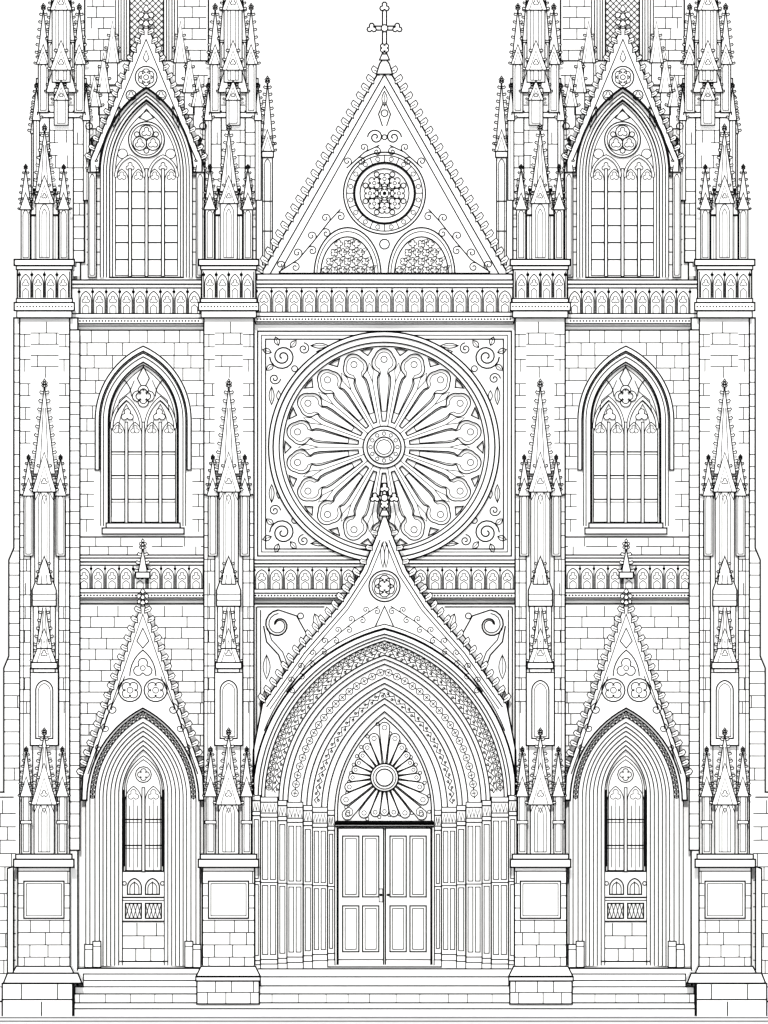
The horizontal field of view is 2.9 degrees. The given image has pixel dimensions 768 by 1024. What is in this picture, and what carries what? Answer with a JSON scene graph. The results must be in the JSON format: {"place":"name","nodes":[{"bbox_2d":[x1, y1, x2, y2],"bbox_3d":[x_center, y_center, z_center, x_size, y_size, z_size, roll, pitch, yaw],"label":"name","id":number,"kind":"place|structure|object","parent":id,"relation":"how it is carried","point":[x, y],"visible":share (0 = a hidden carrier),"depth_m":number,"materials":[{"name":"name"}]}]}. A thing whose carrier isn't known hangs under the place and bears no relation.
{"place":"outdoors","nodes":[
{"label":"outdoors","id":0,"kind":"place"},
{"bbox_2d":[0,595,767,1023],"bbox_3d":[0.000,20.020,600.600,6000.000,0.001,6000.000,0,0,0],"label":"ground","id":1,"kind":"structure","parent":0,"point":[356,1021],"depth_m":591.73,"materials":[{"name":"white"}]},
{"bbox_2d":[0,317,82,1015],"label":"flank wall","id":2,"kind":"structure","parent":1,"relation":"on","point":[36,993],"depth_m":599.64,"materials":[{"name":"stone"}]},
{"bbox_2d":[13,123,76,1000],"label":"buttress","id":3,"kind":"structure","parent":2,"relation":"on","point":[44,309],"depth_m":598.90,"materials":[{"name":"stone"}]},
{"bbox_2d":[27,94,34,197],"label":"slender pinnacle","id":4,"kind":"object","parent":3,"relation":"on","point":[30,124],"visible":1,"depth_m":602.42,"materials":[{"name":"stone"}]},
{"bbox_2d":[29,0,92,262],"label":"corner turret","id":5,"kind":"object","parent":3,"relation":"on","point":[61,109],"visible":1,"depth_m":600.58,"materials":[{"name":"stone"}]},
{"bbox_2d":[75,967,693,1015],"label":"stone steps","id":6,"kind":"structure","parent":1,"relation":"on","point":[171,991],"depth_m":597.08,"materials":[{"name":"stone"}]},
{"bbox_2d":[72,279,202,967],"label":"tower bay wall","id":7,"kind":"structure","parent":6,"relation":"on","point":[140,771],"depth_m":600.60,"materials":[{"name":"stone"}]},
{"bbox_2d":[195,123,260,1004],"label":"buttress","id":8,"kind":"structure","parent":6,"relation":"on","point":[228,972],"depth_m":598.84,"materials":[{"name":"stone"}]},
{"bbox_2d":[201,0,264,258],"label":"corner turret","id":9,"kind":"object","parent":8,"relation":"on","point":[233,92],"visible":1,"depth_m":600.48,"materials":[{"name":"stone"}]},
{"bbox_2d":[252,482,516,967],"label":"central portal","id":10,"kind":"object","parent":6,"relation":"on","point":[384,816],"visible":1,"depth_m":600.34,"materials":[{"name":"stone"}]},
{"bbox_2d":[255,325,513,602],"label":"rose window wall","id":11,"kind":"structure","parent":10,"relation":"on","point":[351,419],"depth_m":600.68,"materials":[{"name":"stone"}]},
{"bbox_2d":[255,2,513,324],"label":"nave gable","id":12,"kind":"structure","parent":11,"relation":"on","point":[384,227],"depth_m":600.26,"materials":[{"name":"stone"}]},
{"bbox_2d":[508,123,573,1004],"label":"buttress","id":13,"kind":"structure","parent":6,"relation":"on","point":[540,972],"depth_m":598.84,"materials":[{"name":"stone"}]},
{"bbox_2d":[504,0,567,258],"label":"corner turret","id":14,"kind":"object","parent":13,"relation":"on","point":[535,92],"visible":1,"depth_m":600.48,"materials":[{"name":"stone"}]},
{"bbox_2d":[566,279,696,967],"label":"tower bay wall","id":15,"kind":"structure","parent":6,"relation":"on","point":[628,771],"depth_m":600.60,"materials":[{"name":"stone"}]},
{"bbox_2d":[686,317,767,1015],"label":"flank wall","id":16,"kind":"structure","parent":1,"relation":"on","point":[731,993],"depth_m":599.64,"materials":[{"name":"stone"}]},
{"bbox_2d":[692,123,755,1000],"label":"buttress","id":17,"kind":"structure","parent":16,"relation":"on","point":[724,309],"depth_m":598.90,"materials":[{"name":"stone"}]},
{"bbox_2d":[676,0,739,262],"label":"corner turret","id":18,"kind":"object","parent":17,"relation":"on","point":[707,109],"visible":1,"depth_m":600.58,"materials":[{"name":"stone"}]},
{"bbox_2d":[734,94,741,197],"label":"slender pinnacle","id":19,"kind":"object","parent":17,"relation":"on","point":[738,124],"visible":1,"depth_m":602.42,"materials":[{"name":"stone"}]},
{"bbox_2d":[0,1017,767,1017],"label":"pavement joints","id":20,"kind":"object","parent":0,"point":[383,1017],"visible":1,"depth_m":593.83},
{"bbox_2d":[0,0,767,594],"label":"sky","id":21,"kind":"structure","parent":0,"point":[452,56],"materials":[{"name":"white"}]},
{"bbox_2d":[73,276,695,278],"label":"nave body","id":22,"kind":"structure","parent":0,"point":[78,277],"depth_m":602.44,"materials":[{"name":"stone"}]},
{"bbox_2d":[80,0,208,278],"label":"bell tower","id":23,"kind":"structure","parent":22,"relation":"on","point":[147,72],"depth_m":601.08,"materials":[{"name":"stone"}]},
{"bbox_2d":[261,75,276,265],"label":"slender pinnacle","id":24,"kind":"object","parent":22,"relation":"on","point":[268,144],"visible":1,"depth_m":602.40,"materials":[{"name":"stone"}]},
{"bbox_2d":[492,75,507,265],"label":"slender pinnacle","id":25,"kind":"object","parent":22,"relation":"on","point":[500,144],"visible":1,"depth_m":602.40,"materials":[{"name":"stone"}]},
{"bbox_2d":[559,0,688,278],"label":"bell tower","id":26,"kind":"structure","parent":22,"relation":"on","point":[621,72],"depth_m":601.08,"materials":[{"name":"stone"}]}
]}

